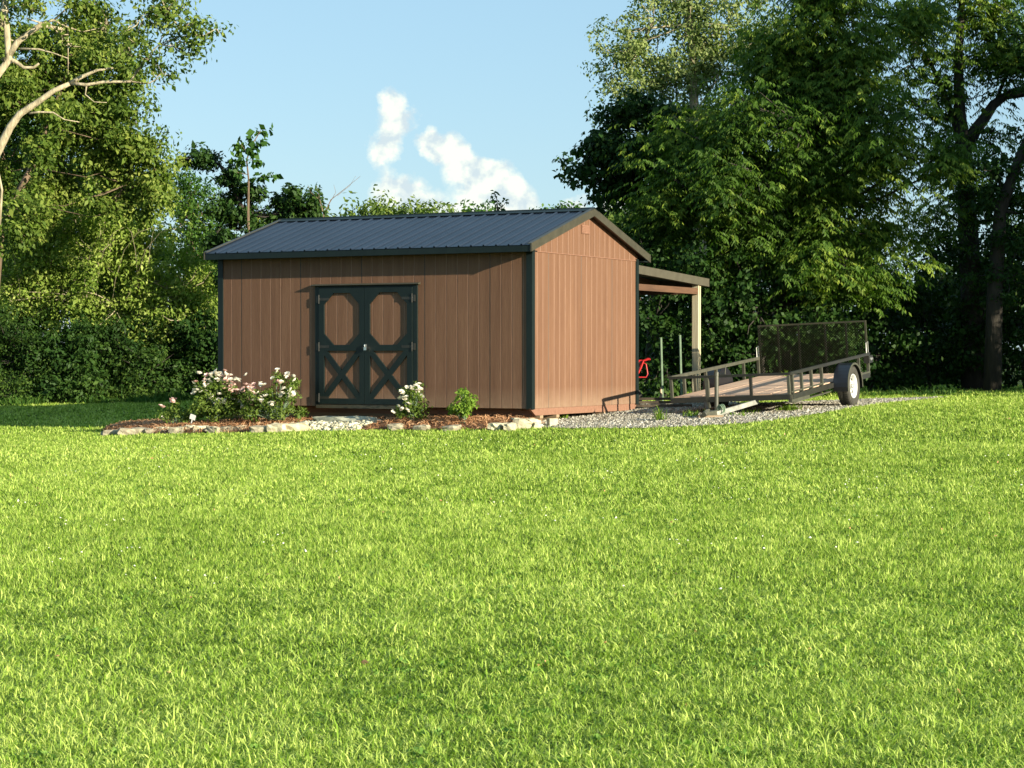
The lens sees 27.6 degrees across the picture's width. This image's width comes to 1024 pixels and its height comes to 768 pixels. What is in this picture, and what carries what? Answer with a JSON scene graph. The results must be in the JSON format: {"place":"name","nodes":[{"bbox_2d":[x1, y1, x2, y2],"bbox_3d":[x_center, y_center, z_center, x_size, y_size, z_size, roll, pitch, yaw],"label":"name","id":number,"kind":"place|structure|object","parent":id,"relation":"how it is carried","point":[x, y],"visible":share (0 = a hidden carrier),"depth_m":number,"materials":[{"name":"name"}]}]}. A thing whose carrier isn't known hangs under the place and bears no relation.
{"place":"outdoors","nodes":[
{"label":"outdoors","id":0,"kind":"place"},
{"bbox_2d":[0,358,1023,767],"bbox_3d":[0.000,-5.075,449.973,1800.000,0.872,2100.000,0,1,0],"label":"ground","id":1,"kind":"structure","parent":0,"point":[544,582],"depth_m":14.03,"materials":[{"name":"green plant"}]},
{"bbox_2d":[0,297,78,402],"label":"hedge bush","id":2,"kind":"object","parent":1,"relation":"on","point":[13,344],"visible":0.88,"depth_m":48.31,"materials":[{"name":"green plant"}]},
{"bbox_2d":[0,107,94,385],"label":"deep wood tree","id":3,"kind":"object","parent":1,"relation":"on","point":[20,176],"visible":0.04,"depth_m":55.50,"materials":[{"name":"green plant"}]},
{"bbox_2d":[0,307,136,402],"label":"hedge bush","id":4,"kind":"object","parent":1,"relation":"on","point":[78,368],"visible":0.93,"depth_m":48.06,"materials":[{"name":"green plant"}]},
{"bbox_2d":[0,7,191,282],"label":"vine covered tree","id":5,"kind":"object","parent":1,"relation":"on","point":[120,152],"visible":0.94,"depth_m":46.08,"materials":[{"name":"green plant"}]},
{"bbox_2d":[33,156,181,389],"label":"deep wood tree","id":6,"kind":"object","parent":1,"relation":"on","point":[81,173],"visible":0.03,"depth_m":55.16,"materials":[{"name":"green plant"}]},
{"bbox_2d":[0,172,217,353],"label":"privet thicket","id":7,"kind":"object","parent":1,"relation":"on","point":[42,277],"visible":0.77,"depth_m":49.40,"materials":[{"name":"green plant"}]},
{"bbox_2d":[101,429,117,435],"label":"edging stone","id":8,"kind":"object","parent":1,"relation":"on","point":[106,432],"visible":0.62,"depth_m":34.96,"materials":[{"name":"beige stone"}]},
{"bbox_2d":[0,0,238,224],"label":"pale barked tree","id":9,"kind":"object","parent":1,"relation":"on","point":[84,10],"visible":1,"depth_m":39.88,"materials":[{"name":"green plant"}]},
{"bbox_2d":[116,428,135,434],"bbox_3d":[-6.451,0.808,34.884,0.340,0.148,0.252,4,-3,-11],"label":"edging stone","id":10,"kind":"object","parent":1,"relation":"on","point":[125,431],"visible":0.74,"depth_m":34.79,"materials":[{"name":"beige stone"}]},
{"bbox_2d":[70,309,196,398],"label":"hedge bush","id":11,"kind":"object","parent":1,"relation":"on","point":[126,382],"visible":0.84,"depth_m":48.58,"materials":[{"name":"green plant"}]},
{"bbox_2d":[131,427,147,434],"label":"edging stone","id":12,"kind":"object","parent":1,"relation":"on","point":[140,430],"visible":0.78,"depth_m":34.94,"materials":[{"name":"beige stone"}]},
{"bbox_2d":[144,428,157,433],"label":"edging stone","id":13,"kind":"object","parent":1,"relation":"on","point":[148,430],"visible":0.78,"depth_m":34.90,"materials":[{"name":"beige stone"}]},
{"bbox_2d":[154,426,168,431],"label":"edging stone","id":14,"kind":"object","parent":1,"relation":"on","point":[167,427],"visible":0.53,"depth_m":34.92,"materials":[{"name":"stone"}]},
{"bbox_2d":[114,301,217,397],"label":"hedge bush","id":15,"kind":"object","parent":1,"relation":"on","point":[204,339],"visible":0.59,"depth_m":48.94,"materials":[{"name":"green plant"}]},
{"bbox_2d":[168,426,184,433],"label":"edging stone","id":16,"kind":"object","parent":1,"relation":"on","point":[174,430],"visible":0.79,"depth_m":34.54,"materials":[{"name":"beige stone"}]},
{"bbox_2d":[183,425,195,430],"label":"edging stone","id":17,"kind":"object","parent":1,"relation":"on","point":[189,426],"visible":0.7,"depth_m":34.65,"materials":[{"name":"stone"}]},
{"bbox_2d":[152,167,243,289],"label":"slender tree","id":18,"kind":"object","parent":1,"relation":"on","point":[186,184],"visible":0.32,"depth_m":51.69,"materials":[{"name":"green plant"}]},
{"bbox_2d":[193,425,208,431],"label":"edging stone","id":19,"kind":"object","parent":1,"relation":"on","point":[198,427],"visible":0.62,"depth_m":34.47,"materials":[{"name":"stone"}]},
{"bbox_2d":[204,426,220,432],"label":"edging stone","id":20,"kind":"object","parent":1,"relation":"on","point":[210,429],"visible":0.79,"depth_m":34.24,"materials":[{"name":"beige stone"}]},
{"bbox_2d":[220,425,232,431],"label":"edging stone","id":21,"kind":"object","parent":1,"relation":"on","point":[224,428],"visible":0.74,"depth_m":34.28,"materials":[{"name":"beige stone"}]},
{"bbox_2d":[232,425,246,429],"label":"edging stone","id":22,"kind":"object","parent":1,"relation":"on","point":[235,427],"visible":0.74,"depth_m":34.29,"materials":[{"name":"beige stone"}]},
{"bbox_2d":[174,140,329,287],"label":"arching vine tree","id":23,"kind":"object","parent":1,"relation":"on","point":[288,203],"visible":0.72,"depth_m":47.77,"materials":[{"name":"green plant"}]},
{"bbox_2d":[228,123,283,231],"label":"sapling","id":24,"kind":"object","parent":1,"relation":"on","point":[248,151],"visible":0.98,"depth_m":47.42,"materials":[{"name":"green plant"}]},
{"bbox_2d":[249,425,266,432],"bbox_3d":[-4.127,0.747,33.995,0.328,0.150,0.241,-3,6,-6],"label":"edging stone","id":25,"kind":"object","parent":1,"relation":"on","point":[257,428],"visible":0.76,"depth_m":33.89,"materials":[{"name":"beige stone"}]},
{"bbox_2d":[267,422,287,432],"bbox_3d":[-3.820,0.724,33.942,0.367,0.187,0.286,-1,6,12],"label":"edging stone","id":26,"kind":"object","parent":1,"relation":"on","point":[276,427],"visible":0.81,"depth_m":33.82,"materials":[{"name":"stone"}]},
{"bbox_2d":[286,422,308,431],"bbox_3d":[-3.527,0.722,34.034,0.447,0.196,0.261,-4,4,-6],"label":"edging stone","id":27,"kind":"object","parent":1,"relation":"on","point":[301,426],"visible":0.77,"depth_m":33.94,"materials":[{"name":"stone"}]},
{"bbox_2d":[116,420,509,433],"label":"flower bed soil","id":28,"kind":"structure","parent":1,"relation":"on","point":[480,425],"depth_m":33.52,"materials":[{"name":"brown soil"}]},
{"bbox_2d":[155,397,198,423],"bbox_3d":[-5.671,0.479,35.430,0.696,0.523,0.801,0,1,0],"label":"rose bush","id":29,"kind":"object","parent":28,"relation":"on","point":[173,408],"visible":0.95,"depth_m":35.27,"materials":[{"name":"green plant"}]},
{"bbox_2d":[189,414,195,422],"bbox_3d":[-5.374,0.596,35.012,0.100,0.180,0.007,20,22,10],"label":"plant tag","id":30,"kind":"object","parent":28,"relation":"on","point":[192,417],"visible":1,"depth_m":34.99,"materials":[{"name":"white plastic"}]},
{"bbox_2d":[187,368,255,422],"bbox_3d":[-4.877,0.197,35.226,1.280,0.936,0.947,0,1,0],"label":"rose bush","id":31,"kind":"object","parent":28,"relation":"on","point":[223,404],"visible":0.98,"depth_m":35.01,"materials":[{"name":"green plant"}]},
{"bbox_2d":[235,368,308,421],"bbox_3d":[-3.997,0.190,34.795,1.168,0.944,1.018,0,1,0],"label":"rose bush","id":32,"kind":"object","parent":28,"relation":"on","point":[265,405],"visible":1,"depth_m":34.66,"materials":[{"name":"green plant"}]},
{"bbox_2d":[101,414,544,433],"bbox_3d":[-3.713,0.690,34.733,9.201,0.492,2.197,0,1,28],"label":"stone edging","id":33,"kind":"object","parent":28,"relation":"on","point":[146,423],"visible":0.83,"depth_m":34.48,"materials":[{"name":"beige stone"}]},
{"bbox_2d":[291,419,380,430],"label":"pebbles","id":34,"kind":"object","parent":28,"relation":"on","point":[327,425],"visible":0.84,"depth_m":33.97,"materials":[{"name":"beige gravel"}]},
{"bbox_2d":[391,381,432,421],"bbox_3d":[-1.613,0.278,33.793,0.664,0.676,0.866,0,1,0],"label":"rose bush","id":35,"kind":"object","parent":28,"relation":"on","point":[410,407],"visible":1,"depth_m":33.65,"materials":[{"name":"green plant"}]},
{"bbox_2d":[447,387,479,422],"bbox_3d":[-0.785,0.331,33.339,0.551,0.578,0.860,0,1,0],"label":"young shrub","id":36,"kind":"object","parent":28,"relation":"on","point":[465,405],"visible":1,"depth_m":33.17,"materials":[{"name":"green plant"}]},
{"bbox_2d":[319,207,336,216],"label":"distant tree","id":37,"kind":"object","parent":1,"relation":"on","point":[327,215],"visible":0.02,"depth_m":81.45,"materials":[{"name":"green plant"}]},
{"bbox_2d":[302,178,357,216],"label":"bare sapling","id":38,"kind":"object","parent":1,"relation":"on","point":[325,212],"visible":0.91,"depth_m":46.94,"materials":[{"name":"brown plant"}]},
{"bbox_2d":[312,416,379,421],"bbox_3d":[-2.667,0.614,34.516,1.372,0.183,0.554,0,1,28],"label":"step stone","id":39,"kind":"object","parent":1,"relation":"on","point":[336,418],"visible":0.53,"depth_m":34.33,"materials":[{"name":"grey stone"}]},
{"bbox_2d":[338,184,399,215],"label":"distant tree","id":40,"kind":"object","parent":1,"relation":"on","point":[378,209],"visible":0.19,"depth_m":80.03,"materials":[{"name":"green plant"}]},
{"bbox_2d":[387,423,404,429],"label":"edging stone","id":41,"kind":"object","parent":1,"relation":"on","point":[395,426],"visible":0.77,"depth_m":33.24,"materials":[{"name":"beige stone"}]},
{"bbox_2d":[393,195,441,213],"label":"distant tree","id":42,"kind":"object","parent":1,"relation":"on","point":[403,208],"visible":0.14,"depth_m":79.60,"materials":[{"name":"green plant"}]},
{"bbox_2d":[413,425,430,430],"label":"edging stone","id":43,"kind":"object","parent":1,"relation":"on","point":[422,427],"visible":0.87,"depth_m":32.94,"materials":[{"name":"beige stone"}]},
{"bbox_2d":[433,201,466,212],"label":"distant tree","id":44,"kind":"object","parent":1,"relation":"on","point":[449,209],"visible":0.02,"depth_m":77.67,"materials":[{"name":"green plant"}]},
{"bbox_2d":[441,424,461,431],"bbox_3d":[-0.950,0.698,32.692,0.267,0.115,0.300,-3,5,26],"label":"edging stone","id":45,"kind":"object","parent":1,"relation":"on","point":[453,427],"visible":0.81,"depth_m":32.60,"materials":[{"name":"beige stone"}]},
{"bbox_2d":[203,207,708,420],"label":"storage shed","id":46,"kind":"structure","parent":1,"relation":"on","point":[533,313],"depth_m":34.94,"materials":[{"name":"brown wood"}]},
{"bbox_2d":[316,288,364,403],"bbox_3d":[-2.883,-0.638,35.042,0.954,1.951,0.060,0,1,28],"label":"door","id":47,"kind":"structure","parent":46,"relation":"in","point":[340,344],"depth_m":35.04,"materials":[{"name":"brown wood"}]},
{"bbox_2d":[362,287,414,404],"bbox_3d":[-2.057,-0.632,34.586,1.027,1.951,0.099,0,1,28],"label":"door","id":48,"kind":"structure","parent":46,"relation":"in","point":[389,346],"depth_m":34.62,"materials":[{"name":"brown wood"}]},
{"bbox_2d":[460,199,496,211],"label":"distant tree","id":49,"kind":"object","parent":1,"relation":"on","point":[468,209],"visible":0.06,"depth_m":85.76,"materials":[{"name":"green plant"}]},
{"bbox_2d":[487,422,503,430],"bbox_3d":[-0.256,0.678,32.438,0.239,0.151,0.293,-1,1,18],"label":"edging stone","id":50,"kind":"object","parent":1,"relation":"on","point":[496,426],"visible":0.76,"depth_m":32.33,"materials":[{"name":"stone"}]},
{"bbox_2d":[490,190,508,210],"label":"leafy shoot","id":51,"kind":"object","parent":1,"relation":"on","point":[497,204],"visible":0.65,"depth_m":49.44,"materials":[{"name":"green plant"}]},
{"bbox_2d":[503,422,516,430],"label":"edging stone","id":52,"kind":"object","parent":1,"relation":"on","point":[511,426],"visible":0.8,"depth_m":32.18,"materials":[{"name":"stone"}]},
{"bbox_2d":[0,381,1023,405],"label":"tall grass fringe","id":53,"kind":"object","parent":1,"relation":"on","point":[183,397],"depth_m":47.00,"materials":[{"name":"green plant"}]},
{"bbox_2d":[10,418,1017,712],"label":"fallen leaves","id":54,"kind":"object","parent":1,"relation":"on","point":[364,662],"visible":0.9,"depth_m":13.72,"materials":[{"name":"brown plant"}]},
{"bbox_2d":[513,418,532,428],"bbox_3d":[0.178,0.637,32.642,0.334,0.213,0.228,-4,5,6],"label":"edging stone","id":55,"kind":"object","parent":1,"relation":"on","point":[523,423],"visible":0.69,"depth_m":32.54,"materials":[{"name":"stone"}]},
{"bbox_2d":[528,418,540,423],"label":"corner stone","id":56,"kind":"object","parent":1,"relation":"on","point":[536,420],"visible":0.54,"depth_m":32.82,"materials":[{"name":"stone"}]},
{"bbox_2d":[532,422,542,428],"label":"corner stone","id":57,"kind":"object","parent":1,"relation":"on","point":[536,424],"visible":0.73,"depth_m":32.53,"materials":[{"name":"stone"}]},
{"bbox_2d":[529,200,582,208],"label":"distant tree","id":58,"kind":"object","parent":1,"relation":"on","point":[567,204],"visible":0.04,"depth_m":85.85,"materials":[{"name":"green plant"}]},
{"bbox_2d":[604,207,627,219],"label":"distant tree","id":59,"kind":"object","parent":1,"relation":"on","point":[608,216],"visible":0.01,"depth_m":79.58,"materials":[{"name":"green plant"}]},
{"bbox_2d":[608,211,641,370],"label":"distant tree","id":60,"kind":"object","parent":1,"relation":"on","point":[612,216],"visible":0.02,"depth_m":77.38,"materials":[{"name":"green plant"}]},
{"bbox_2d":[552,87,703,395],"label":"broadleaf tree","id":61,"kind":"object","parent":1,"relation":"on","point":[600,146],"visible":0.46,"depth_m":44.57,"materials":[{"name":"green plant"}]},
{"bbox_2d":[626,222,731,397],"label":"understory shrub","id":62,"kind":"object","parent":1,"relation":"on","point":[658,312],"visible":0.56,"depth_m":42.90,"materials":[{"name":"green plant"}]},
{"bbox_2d":[679,335,682,403],"bbox_3d":[3.081,-0.188,38.004,0.082,1.413,0.042,0,1,0],"label":"garden stake","id":63,"kind":"object","parent":1,"relation":"on","point":[680,366],"visible":0.61,"depth_m":38.01,"materials":[{"name":"green metal"}]},
{"bbox_2d":[617,195,772,386],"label":"deep wood tree","id":64,"kind":"object","parent":1,"relation":"on","point":[642,351],"visible":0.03,"depth_m":55.11,"materials":[{"name":"green plant"}]},
{"bbox_2d":[577,0,812,382],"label":"tall pale tree","id":65,"kind":"object","parent":1,"relation":"on","point":[695,69],"visible":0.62,"depth_m":50.67,"materials":[{"name":"green plant"}]},
{"bbox_2d":[651,233,763,384],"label":"understory shrub","id":66,"kind":"object","parent":1,"relation":"on","point":[693,261],"visible":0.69,"depth_m":42.56,"materials":[{"name":"green plant"}]},
{"bbox_2d":[541,396,946,427],"bbox_3d":[1.824,0.492,38.118,9.606,0.396,11.699,0,1,27],"label":"gravel pad","id":67,"kind":"object","parent":1,"relation":"on","point":[688,417],"visible":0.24,"depth_m":32.79,"materials":[{"name":"grey gravel"}]},
{"bbox_2d":[547,418,557,424],"bbox_3d":[0.641,0.605,33.012,0.140,0.120,0.180,0,1,-11],"label":"concrete block","id":68,"kind":"object","parent":67,"relation":"on","point":[552,421],"depth_m":32.93,"materials":[{"name":"stone"}]},
{"bbox_2d":[559,414,568,417],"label":"weed","id":69,"kind":"object","parent":67,"relation":"on","point":[563,415],"visible":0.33,"depth_m":34.84,"materials":[{"name":"green plant"}]},
{"bbox_2d":[639,358,650,400],"bbox_3d":[2.186,-0.023,38.203,0.728,0.915,0.530,0,1,0],"label":"garden tiller","id":70,"kind":"object","parent":67,"relation":"on","point":[641,362],"visible":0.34,"depth_m":38.09,"materials":[{"name":"red paint"}]},
{"bbox_2d":[651,405,668,419],"bbox_3d":[2.364,0.458,33.166,0.452,0.261,0.416,0,1,0],"label":"weed","id":71,"kind":"object","parent":67,"relation":"on","point":[659,416],"visible":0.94,"depth_m":33.14,"materials":[{"name":"green plant"}]},
{"bbox_2d":[660,337,663,400],"bbox_3d":[2.778,-0.173,38.605,0.083,1.377,0.042,0,1,0],"label":"garden stake","id":72,"kind":"object","parent":67,"relation":"on","point":[661,359],"visible":0.64,"depth_m":38.59,"materials":[{"name":"green metal"}]},
{"bbox_2d":[636,397,691,406],"bbox_3d":[2.668,0.329,37.564,1.157,0.175,0.332,0,1,15],"label":"board stack","id":73,"kind":"object","parent":67,"relation":"on","point":[651,403],"visible":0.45,"depth_m":37.52,"materials":[{"name":"wood"}]},
{"bbox_2d":[683,409,701,416],"bbox_3d":[2.947,0.468,33.917,0.447,0.138,0.544,0,1,-25],"label":"weed","id":74,"kind":"object","parent":67,"relation":"on","point":[694,413],"visible":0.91,"depth_m":33.89,"materials":[{"name":"green plant"}]},
{"bbox_2d":[697,415,722,417],"bbox_3d":[3.183,0.520,33.511,0.400,0.035,0.200,0,1,-6],"label":"jack board","id":75,"kind":"object","parent":67,"relation":"on","point":[701,416],"visible":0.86,"depth_m":33.41,"materials":[{"name":"brown wood"}]},
{"bbox_2d":[729,411,753,415],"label":"weed","id":76,"kind":"object","parent":67,"relation":"on","point":[743,414],"visible":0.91,"depth_m":33.68,"materials":[{"name":"green plant"}]},
{"bbox_2d":[740,408,760,412],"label":"weed","id":77,"kind":"object","parent":67,"relation":"on","point":[755,410],"visible":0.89,"depth_m":34.45,"materials":[{"name":"green plant"}]},
{"bbox_2d":[668,320,872,416],"bbox_3d":[4.307,-0.165,35.817,2.671,1.440,5.636,-2,4,27],"label":"utility trailer","id":78,"kind":"object","parent":67,"relation":"on","point":[722,389],"visible":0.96,"depth_m":36.27,"materials":[{"name":"black paint"}]},
{"bbox_2d":[773,403,802,410],"bbox_3d":[4.611,0.375,34.754,0.523,0.151,0.644,0,1,0],"label":"weed","id":79,"kind":"object","parent":67,"relation":"on","point":[787,407],"visible":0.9,"depth_m":34.71,"materials":[{"name":"green plant"}]},
{"bbox_2d":[706,228,838,381],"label":"understory shrub","id":80,"kind":"object","parent":1,"relation":"on","point":[751,340],"visible":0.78,"depth_m":42.38,"materials":[{"name":"green plant"}]},
{"bbox_2d":[666,40,906,381],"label":"deep wood tree","id":81,"kind":"object","parent":1,"relation":"on","point":[794,308],"depth_m":56.17,"materials":[{"name":"green plant"}]},
{"bbox_2d":[600,0,1000,372],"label":"walnut tree","id":82,"kind":"object","parent":1,"relation":"on","point":[720,194],"visible":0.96,"depth_m":42.33,"materials":[{"name":"green plant"}]},
{"bbox_2d":[754,256,882,394],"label":"understory shrub","id":83,"kind":"object","parent":1,"relation":"on","point":[837,312],"visible":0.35,"depth_m":42.50,"materials":[{"name":"green plant"}]},
{"bbox_2d":[822,242,945,390],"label":"understory shrub","id":84,"kind":"object","parent":1,"relation":"on","point":[887,373],"visible":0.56,"depth_m":45.76,"materials":[{"name":"green plant"}]},
{"bbox_2d":[869,225,959,389],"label":"understory shrub","id":85,"kind":"object","parent":1,"relation":"on","point":[929,304],"visible":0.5,"depth_m":46.48,"materials":[{"name":"green plant"}]},
{"bbox_2d":[816,210,1023,384],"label":"deep wood tree","id":86,"kind":"object","parent":1,"relation":"on","point":[945,280],"visible":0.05,"depth_m":56.24,"materials":[{"name":"green plant"}]},
{"bbox_2d":[870,0,1023,389],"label":"forked tree","id":87,"kind":"object","parent":1,"relation":"on","point":[956,96],"visible":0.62,"depth_m":45.67,"materials":[{"name":"green plant"}]},
{"bbox_2d":[902,241,1023,390],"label":"understory shrub","id":88,"kind":"object","parent":1,"relation":"on","point":[956,370],"visible":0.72,"depth_m":45.69,"materials":[{"name":"green plant"}]},
{"bbox_2d":[950,11,1023,390],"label":"leaning tree","id":89,"kind":"object","parent":1,"relation":"on","point":[1000,239],"visible":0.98,"depth_m":44.36,"materials":[{"name":"green plant"}]},
{"bbox_2d":[982,250,1023,388],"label":"understory shrub","id":90,"kind":"object","parent":1,"relation":"on","point":[1008,383],"visible":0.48,"depth_m":45.58,"materials":[{"name":"green plant"}]},
{"bbox_2d":[0,0,1023,350],"label":"sky","id":91,"kind":"structure","parent":0,"point":[452,101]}
]}

